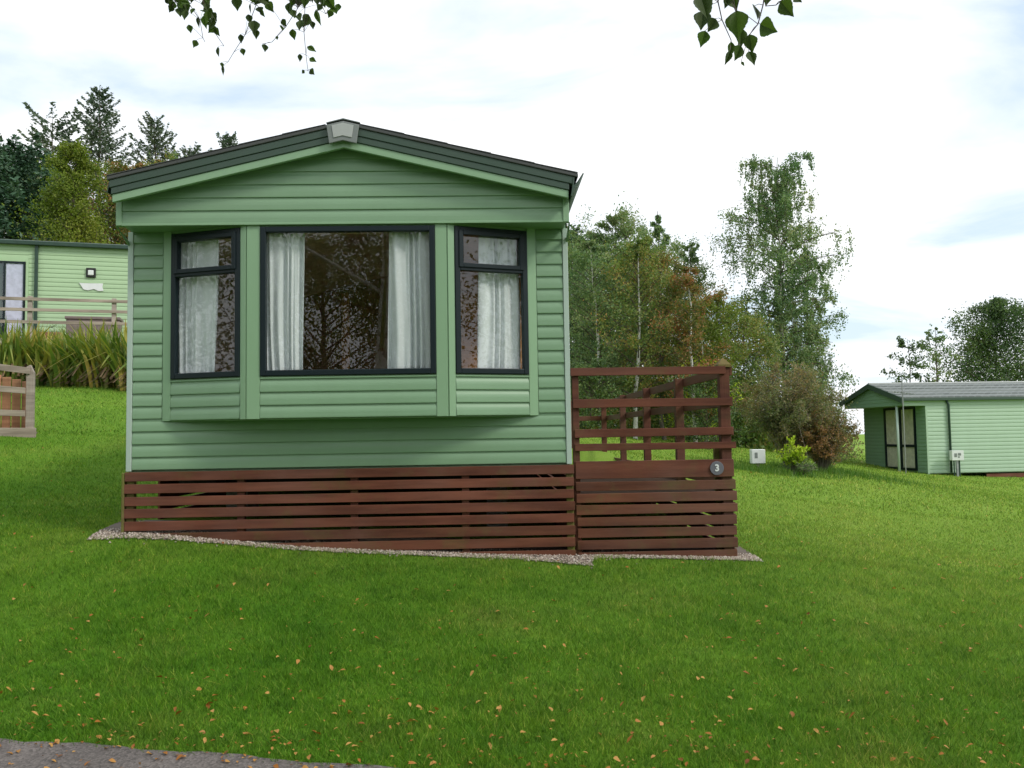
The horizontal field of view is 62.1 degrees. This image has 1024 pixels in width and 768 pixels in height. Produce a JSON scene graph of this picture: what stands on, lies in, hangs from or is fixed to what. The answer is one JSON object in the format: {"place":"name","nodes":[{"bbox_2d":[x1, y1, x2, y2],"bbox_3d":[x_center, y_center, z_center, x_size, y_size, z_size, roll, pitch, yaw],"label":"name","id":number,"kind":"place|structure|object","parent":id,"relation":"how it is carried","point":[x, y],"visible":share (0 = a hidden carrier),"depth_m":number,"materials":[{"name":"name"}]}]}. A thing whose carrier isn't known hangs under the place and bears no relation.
{"place":"outdoors","nodes":[
{"label":"outdoors","id":0,"kind":"place"},
{"bbox_2d":[39,332,62,338],"bbox_3d":[-11.594,-1.168,21.284,0.640,0.245,0.320,0,-4,-17],"label":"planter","id":1,"kind":"object","parent":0,"point":[56,333],"visible":0.07,"depth_m":21.18,"materials":[{"name":"wood"}]},
{"bbox_2d":[0,738,394,767],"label":"path","id":2,"kind":"structure","parent":0,"point":[29,755],"depth_m":3.73,"materials":[{"name":"grey asphalt"}]},
{"bbox_2d":[0,384,1023,767],"bbox_3d":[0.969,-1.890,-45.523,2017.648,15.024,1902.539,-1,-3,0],"label":"ground","id":3,"kind":"structure","parent":0,"point":[584,455],"depth_m":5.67,"materials":[{"name":"green plant"}]},
{"bbox_2d":[0,364,36,437],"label":"deck railing","id":4,"kind":"object","parent":3,"relation":"on","point":[25,411],"visible":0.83,"depth_m":12.02,"materials":[{"name":"brown wood"}]},
{"bbox_2d":[0,318,47,384],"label":"flax clump","id":5,"kind":"object","parent":3,"relation":"on","point":[7,349],"visible":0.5,"depth_m":18.09,"materials":[{"name":"green plant"}]},
{"bbox_2d":[0,320,70,384],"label":"flax clump","id":6,"kind":"object","parent":3,"relation":"on","point":[30,358],"visible":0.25,"depth_m":18.20,"materials":[{"name":"green plant"}]},
{"bbox_2d":[0,133,84,239],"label":"conifer tree","id":7,"kind":"object","parent":3,"relation":"on","point":[18,162],"visible":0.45,"depth_m":34.64,"materials":[{"name":"green plant"}]},
{"bbox_2d":[14,327,75,386],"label":"flax clump","id":8,"kind":"object","parent":3,"relation":"on","point":[44,361],"visible":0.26,"depth_m":18.04,"materials":[{"name":"green plant"}]},
{"bbox_2d":[1,170,104,242],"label":"broadleaf tree","id":9,"kind":"object","parent":3,"relation":"on","point":[39,177],"visible":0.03,"depth_m":35.09,"materials":[{"name":"green plant"}]},
{"bbox_2d":[17,101,104,224],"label":"conifer tree","id":10,"kind":"object","parent":3,"relation":"on","point":[46,141],"visible":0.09,"depth_m":38.61,"materials":[{"name":"green plant"}]},
{"bbox_2d":[30,324,94,387],"bbox_3d":[-9.246,-0.578,17.872,2.264,1.374,2.015,-1,-3,0],"label":"flax clump","id":11,"kind":"object","parent":3,"relation":"on","point":[56,381],"visible":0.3,"depth_m":17.68,"materials":[{"name":"green plant"}]},
{"bbox_2d":[0,239,127,337],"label":"static caravan","id":12,"kind":"object","parent":3,"relation":"on","point":[44,269],"visible":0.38,"depth_m":22.68,"materials":[{"name":"light green painted cladding"},{"name":"glass"},{"name":"dark grey trim"}]},
{"bbox_2d":[0,263,3,337],"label":"door leaf","id":13,"kind":"structure","parent":12,"relation":"in","point":[1,264],"depth_m":22.27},
{"bbox_2d":[0,261,24,335],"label":"door","id":14,"kind":"structure","parent":12,"relation":"in","point":[4,266],"depth_m":22.32,"materials":[{"name":"plastic"}]},
{"bbox_2d":[86,268,95,277],"bbox_3d":[-11.341,-2.999,22.891,0.240,0.260,0.085,0,-4,-17],"label":"wall lamp","id":15,"kind":"object","parent":12,"relation":"attached to","point":[90,272],"visible":1,"depth_m":22.87,"materials":[{"name":"black plastic"}]},
{"bbox_2d":[80,283,102,290],"bbox_3d":[-11.334,-2.612,22.900,0.598,0.210,0.025,0,-4,-17],"label":"wall sign","id":16,"kind":"object","parent":12,"relation":"attached to","point":[92,286],"visible":1,"depth_m":22.90,"materials":[{"name":"white plastic"}]},
{"bbox_2d":[1,136,126,243],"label":"broadleaf tree","id":17,"kind":"object","parent":3,"relation":"on","point":[74,187],"visible":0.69,"depth_m":30.78,"materials":[{"name":"green plant"}]},
{"bbox_2d":[0,296,127,342],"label":"deck railing","id":18,"kind":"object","parent":3,"relation":"on","point":[30,309],"depth_m":20.81,"materials":[{"name":"brown wood"}]},
{"bbox_2d":[65,316,123,339],"bbox_3d":[-10.832,-1.363,22.062,1.300,0.700,0.660,0,-4,-17],"label":"storage box","id":19,"kind":"object","parent":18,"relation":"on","point":[85,319],"visible":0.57,"depth_m":21.75,"materials":[{"name":"brown wood"}]},
{"bbox_2d":[39,317,123,387],"bbox_3d":[-8.688,-0.632,17.657,1.986,1.499,2.341,-3,-4,31],"label":"flax clump","id":20,"kind":"object","parent":3,"relation":"on","point":[81,369],"visible":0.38,"depth_m":17.36,"materials":[{"name":"green plant"}]},
{"bbox_2d":[45,315,126,387],"bbox_3d":[-8.039,-0.667,17.099,2.904,1.553,1.991,-3,-4,29],"label":"flax clump","id":21,"kind":"object","parent":3,"relation":"on","point":[104,367],"visible":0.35,"depth_m":16.90,"materials":[{"name":"green plant"}]},
{"bbox_2d":[55,85,136,242],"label":"conifer tree","id":22,"kind":"object","parent":3,"relation":"on","point":[99,134],"visible":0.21,"depth_m":40.59,"materials":[{"name":"green plant"}]},
{"bbox_2d":[92,326,126,390],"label":"flax clump","id":23,"kind":"object","parent":3,"relation":"on","point":[120,362],"visible":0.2,"depth_m":16.51,"materials":[{"name":"green plant"}]},
{"bbox_2d":[82,159,145,244],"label":"broadleaf tree","id":24,"kind":"object","parent":3,"relation":"on","point":[121,167],"visible":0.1,"depth_m":35.90,"materials":[{"name":"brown plant"}]},
{"bbox_2d":[89,154,158,244],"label":"broadleaf tree","id":25,"kind":"object","parent":3,"relation":"on","point":[106,215],"visible":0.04,"depth_m":38.13,"materials":[{"name":"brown plant"}]},
{"bbox_2d":[87,148,186,244],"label":"broadleaf tree","id":26,"kind":"object","parent":3,"relation":"on","point":[170,157],"visible":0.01,"depth_m":36.97,"materials":[{"name":"green plant"}]},
{"bbox_2d":[113,111,188,225],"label":"conifer tree","id":27,"kind":"object","parent":3,"relation":"on","point":[151,122],"visible":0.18,"depth_m":42.50,"materials":[{"name":"green plant"}]},
{"bbox_2d":[172,141,201,159],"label":"conifer tree","id":28,"kind":"object","parent":3,"relation":"on","point":[197,149],"visible":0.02,"depth_m":43.57,"materials":[{"name":"green plant"}]},
{"bbox_2d":[208,131,237,150],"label":"conifer tree","id":29,"kind":"object","parent":3,"relation":"on","point":[227,141],"visible":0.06,"depth_m":44.40,"materials":[{"name":"green plant"}]},
{"bbox_2d":[102,118,583,526],"bbox_3d":[-1.465,0.013,11.746,3.837,3.695,10.181,-1,-3,-2],"label":"static caravan","id":30,"kind":"object","parent":3,"relation":"on","point":[346,196],"visible":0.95,"depth_m":6.98,"materials":[{"name":"green plastic"}]},
{"bbox_2d":[179,239,218,372],"bbox_3d":[-2.620,-0.649,7.098,0.441,1.190,0.064,-2,-4,17],"label":"curtain","id":31,"kind":"object","parent":30,"relation":"hanging from","point":[198,307],"visible":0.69,"depth_m":7.09,"materials":[{"name":"white fabric"}]},
{"bbox_2d":[170,228,239,378],"bbox_3d":[-2.513,-0.654,6.980,0.663,1.213,0.068,-2,-4,17],"label":"window","id":32,"kind":"structure","parent":30,"relation":"in","point":[233,233],"depth_m":6.98,"materials":[{"name":"black glass"}]},
{"bbox_2d":[267,233,304,369],"bbox_3d":[-1.858,-0.670,6.953,0.336,1.190,0.054,-1,-3,0],"label":"curtain","id":33,"kind":"object","parent":30,"relation":"hanging from","point":[285,280],"visible":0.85,"depth_m":6.95,"materials":[{"name":"white fabric"}]},
{"bbox_2d":[260,225,435,375],"bbox_3d":[-1.327,-0.679,6.897,1.410,1.213,0.056,-1,-3,-2],"label":"window","id":34,"kind":"structure","parent":30,"relation":"in","point":[394,228],"depth_m":6.87,"materials":[{"name":"black glass"}]},
{"bbox_2d":[162,223,538,421],"bbox_3d":[-1.346,-0.509,7.019,3.121,1.591,0.300,-1,-3,-2],"label":"bay window frame","id":35,"kind":"structure","parent":30,"relation":"in","point":[446,399],"depth_m":6.90,"materials":[{"name":"green plastic"}]},
{"bbox_2d":[387,232,429,368],"bbox_3d":[-0.837,-0.685,6.984,0.383,1.190,0.081,-1,-3,0],"label":"curtain","id":36,"kind":"object","parent":30,"relation":"hanging from","point":[409,315],"visible":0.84,"depth_m":6.98,"materials":[{"name":"white fabric"}]},
{"bbox_2d":[454,226,528,373],"bbox_3d":[-0.169,-0.688,7.052,0.637,1.213,0.068,0,-4,-21],"label":"window","id":37,"kind":"structure","parent":30,"relation":"in","point":[459,231],"depth_m":7.04,"materials":[{"name":"black glass"}]},
{"bbox_2d":[477,237,519,368],"bbox_3d":[-0.116,-0.686,7.161,0.399,1.190,0.060,0,-4,-20],"label":"curtain","id":38,"kind":"object","parent":30,"relation":"hanging from","point":[498,341],"visible":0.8,"depth_m":7.16,"materials":[{"name":"white fabric"}]},
{"bbox_2d":[121,465,575,555],"bbox_3d":[-1.475,1.434,11.807,3.718,0.906,9.652,-1,-3,-2],"label":"slatted skirting","id":39,"kind":"object","parent":3,"relation":"on","point":[169,489],"visible":0.67,"depth_m":7.01,"materials":[{"name":"brown wood"}]},
{"bbox_2d":[86,520,762,568],"bbox_3d":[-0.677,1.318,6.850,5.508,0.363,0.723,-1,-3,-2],"label":"gravel","id":40,"kind":"structure","parent":3,"relation":"on","point":[116,532],"depth_m":6.95,"materials":[{"name":"grey gravel"}]},
{"bbox_2d":[549,358,737,556],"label":"timber deck","id":41,"kind":"structure","parent":40,"relation":"on","point":[646,484],"depth_m":7.12,"materials":[{"name":"brown wood"}]},
{"bbox_2d":[710,461,723,474],"bbox_3d":[1.718,0.706,7.127,0.116,0.116,0.016,-1,-3,-2],"label":"number sign","id":42,"kind":"object","parent":41,"relation":"attached to","point":[716,467],"visible":1,"depth_m":7.12,"materials":[{"name":"metal"}]},
{"bbox_2d":[165,0,801,74],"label":"birch tree","id":43,"kind":"object","parent":3,"relation":"on","point":[736,21],"visible":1,"depth_m":4.00,"materials":[{"name":"green plant"}]},
{"bbox_2d":[0,405,1023,767],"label":"fallen leaves","id":44,"kind":"object","parent":3,"relation":"on","point":[444,717],"visible":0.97,"depth_m":3.97,"materials":[{"name":"orange plant"}]},
{"bbox_2d":[567,224,612,383],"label":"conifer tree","id":45,"kind":"object","parent":3,"relation":"on","point":[576,229],"visible":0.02,"depth_m":36.02,"materials":[{"name":"green plant"}]},
{"bbox_2d":[568,225,630,412],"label":"broadleaf tree","id":46,"kind":"object","parent":3,"relation":"on","point":[578,300],"visible":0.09,"depth_m":33.69,"materials":[{"name":"green plant"}]},
{"bbox_2d":[570,354,636,428],"bbox_3d":[2.117,0.349,25.713,3.001,2.503,2.695,-3,-4,30],"label":"holly bush","id":47,"kind":"object","parent":3,"relation":"on","point":[597,389],"visible":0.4,"depth_m":25.32,"materials":[{"name":"green plant"}]},
{"bbox_2d":[568,234,649,427],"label":"birch tree","id":48,"kind":"object","parent":3,"relation":"on","point":[586,249],"visible":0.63,"depth_m":26.52,"materials":[{"name":"green plant"}]},
{"bbox_2d":[567,191,695,394],"bbox_3d":[3.825,-2.664,33.059,6.597,9.223,5.592,-1,-3,0],"label":"broadleaf tree","id":49,"kind":"object","parent":3,"relation":"on","point":[620,218],"visible":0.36,"depth_m":33.10,"materials":[{"name":"green plant"}]},
{"bbox_2d":[579,237,692,426],"bbox_3d":[4.787,-1.741,31.008,4.753,7.256,4.296,-1,-3,0],"label":"broadleaf tree","id":50,"kind":"object","parent":3,"relation":"on","point":[630,325],"visible":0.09,"depth_m":30.94,"materials":[{"name":"green plant"}]},
{"bbox_2d":[583,230,697,438],"bbox_3d":[3.969,-1.413,26.218,3.634,6.409,2.801,-1,-3,0],"label":"birch tree","id":51,"kind":"object","parent":3,"relation":"on","point":[620,265],"visible":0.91,"depth_m":25.93,"materials":[{"name":"green plant"}]},
{"bbox_2d":[615,247,706,439],"bbox_3d":[4.841,-1.232,27.605,3.498,6.333,3.548,-1,-3,0],"label":"rowan tree","id":52,"kind":"object","parent":3,"relation":"on","point":[679,267],"visible":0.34,"depth_m":27.44,"materials":[{"name":"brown plant"}]},
{"bbox_2d":[626,211,712,416],"bbox_3d":[6.061,-2.531,35.492,5.199,9.475,4.723,-1,-3,0],"label":"broadleaf tree","id":53,"kind":"object","parent":3,"relation":"on","point":[658,231],"visible":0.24,"depth_m":35.45,"materials":[{"name":"green plant"}]},
{"bbox_2d":[608,291,754,393],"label":"broadleaf tree","id":54,"kind":"object","parent":3,"relation":"on","point":[670,336],"depth_m":38.92,"materials":[{"name":"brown plant"}]},
{"bbox_2d":[641,265,737,441],"bbox_3d":[5.366,-0.799,25.909,2.963,5.624,3.075,-1,-3,0],"label":"birch tree","id":55,"kind":"object","parent":3,"relation":"on","point":[686,279],"visible":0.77,"depth_m":25.53,"materials":[{"name":"green plant"}]},
{"bbox_2d":[668,240,730,381],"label":"broadleaf tree","id":56,"kind":"object","parent":3,"relation":"on","point":[692,254],"visible":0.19,"depth_m":34.33,"materials":[{"name":"green plant"}]},
{"bbox_2d":[646,296,755,440],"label":"broadleaf tree","id":57,"kind":"object","parent":3,"relation":"on","point":[717,338],"visible":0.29,"depth_m":26.82,"materials":[{"name":"green plant"}]},
{"bbox_2d":[659,353,742,441],"bbox_3d":[5.882,0.460,26.318,2.669,3.118,2.039,1,-4,-30],"label":"broadleaf bush","id":58,"kind":"object","parent":3,"relation":"on","point":[690,414],"visible":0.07,"depth_m":26.39,"materials":[{"name":"brown plant"}]},
{"bbox_2d":[571,376,840,461],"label":"undergrowth","id":59,"kind":"object","parent":3,"relation":"on","point":[754,441],"visible":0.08,"depth_m":28.66,"materials":[{"name":"green plant"}]},
{"bbox_2d":[665,372,747,449],"bbox_3d":[5.772,0.802,24.962,2.711,2.552,2.553,-1,-3,0],"label":"holly bush","id":60,"kind":"object","parent":3,"relation":"on","point":[698,391],"visible":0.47,"depth_m":24.80,"materials":[{"name":"green plant"}]},
{"bbox_2d":[670,289,783,436],"bbox_3d":[7.399,-0.628,30.081,4.187,5.476,4.204,-1,-3,0],"label":"broadleaf tree","id":61,"kind":"object","parent":3,"relation":"on","point":[718,302],"visible":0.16,"depth_m":29.67,"materials":[{"name":"green plant"}]},
{"bbox_2d":[703,309,805,445],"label":"broadleaf tree","id":62,"kind":"object","parent":3,"relation":"on","point":[752,320],"visible":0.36,"depth_m":28.62,"materials":[{"name":"green plant"}]},
{"bbox_2d":[750,449,765,465],"bbox_3d":[4.867,1.634,16.826,0.270,0.680,0.166,-1,-3,0],"label":"meter box","id":63,"kind":"object","parent":3,"relation":"on","point":[757,456],"visible":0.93,"depth_m":16.76,"materials":[{"name":"white plastic"}]},
{"bbox_2d":[705,150,859,423],"bbox_3d":[9.967,-3.113,31.964,5.905,11.798,5.245,1,-4,-32],"label":"birch tree","id":64,"kind":"object","parent":3,"relation":"on","point":[780,200],"visible":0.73,"depth_m":31.59,"materials":[{"name":"green plant"}]},
{"bbox_2d":[774,436,810,473],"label":"lime shrub","id":65,"kind":"object","parent":3,"relation":"on","point":[794,452],"visible":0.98,"depth_m":16.33,"materials":[{"name":"green plant"}]},
{"bbox_2d":[731,338,859,468],"bbox_3d":[6.037,0.436,18.235,2.520,2.858,2.977,-1,-3,0],"label":"twiggy shrub","id":66,"kind":"object","parent":3,"relation":"on","point":[796,403],"visible":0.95,"depth_m":18.05,"materials":[{"name":"green plant"}]},
{"bbox_2d":[780,456,817,475],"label":"grey shrub","id":67,"kind":"object","parent":3,"relation":"on","point":[799,466],"visible":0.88,"depth_m":16.22,"materials":[{"name":"brown plant"}]},
{"bbox_2d":[653,452,972,491],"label":"long grass","id":68,"kind":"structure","parent":3,"relation":"on","point":[754,468],"depth_m":17.05,"materials":[{"name":"green plant"}]},
{"bbox_2d":[777,245,849,413],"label":"birch tree","id":69,"kind":"object","parent":3,"relation":"on","point":[831,297],"visible":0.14,"depth_m":32.99,"materials":[{"name":"green plant"}]},
{"bbox_2d":[778,405,864,470],"bbox_3d":[6.658,1.154,18.165,1.676,1.544,1.779,-1,-3,0],"label":"autumn shrub","id":70,"kind":"object","parent":3,"relation":"on","point":[822,448],"visible":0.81,"depth_m":17.91,"materials":[{"name":"orange plant"}]},
{"bbox_2d":[805,424,865,468],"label":"autumn shrub","id":71,"kind":"object","parent":3,"relation":"on","point":[848,455],"visible":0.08,"depth_m":20.34,"materials":[{"name":"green plant"}]},
{"bbox_2d":[894,376,913,473],"bbox_3d":[11.838,1.248,25.590,0.683,3.000,0.320,-1,-3,0],"label":"aerial mast","id":72,"kind":"object","parent":3,"relation":"on","point":[903,419],"visible":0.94,"depth_m":25.59,"materials":[{"name":"metal"}]},
{"bbox_2d":[879,330,954,382],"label":"broadleaf tree","id":73,"kind":"object","parent":3,"relation":"on","point":[911,362],"visible":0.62,"depth_m":39.94,"materials":[{"name":"green plant"}]},
{"bbox_2d":[839,381,1023,476],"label":"static caravan","id":74,"kind":"object","parent":3,"relation":"on","point":[980,425],"visible":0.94,"depth_m":26.27,"materials":[{"name":"green plastic"}]},
{"bbox_2d":[883,408,900,468],"bbox_3d":[12.483,1.789,27.925,0.045,2.000,0.870,-1,-3,-6],"label":"door","id":75,"kind":"structure","parent":74,"relation":"in","point":[884,412],"depth_m":28.28,"materials":[{"name":"black plastic"}]},
{"bbox_2d":[898,407,917,470],"bbox_3d":[12.575,1.733,26.996,0.045,2.000,0.880,-1,-3,-6],"label":"door","id":76,"kind":"structure","parent":74,"relation":"in","point":[900,408],"depth_m":26.88,"materials":[{"name":"black plastic"}]},
{"bbox_2d":[916,327,965,381],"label":"broadleaf tree","id":77,"kind":"object","parent":3,"relation":"on","point":[936,358],"visible":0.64,"depth_m":40.72,"materials":[{"name":"green plant"}]},
{"bbox_2d":[949,450,963,476],"bbox_3d":[13.475,2.503,25.727,0.360,0.980,0.166,-1,-3,0],"label":"meter box","id":78,"kind":"object","parent":3,"relation":"on","point":[956,456],"visible":0.88,"depth_m":25.69,"materials":[{"name":"white plastic"}]},
{"bbox_2d":[909,294,1023,381],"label":"broadleaf tree","id":79,"kind":"object","parent":3,"relation":"on","point":[982,339],"visible":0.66,"depth_m":42.35,"materials":[{"name":"green plant"}]},
{"bbox_2d":[0,0,1023,433],"label":"sky","id":80,"kind":"structure","parent":0,"point":[910,113],"materials":[{"name":"white"}]}
]}

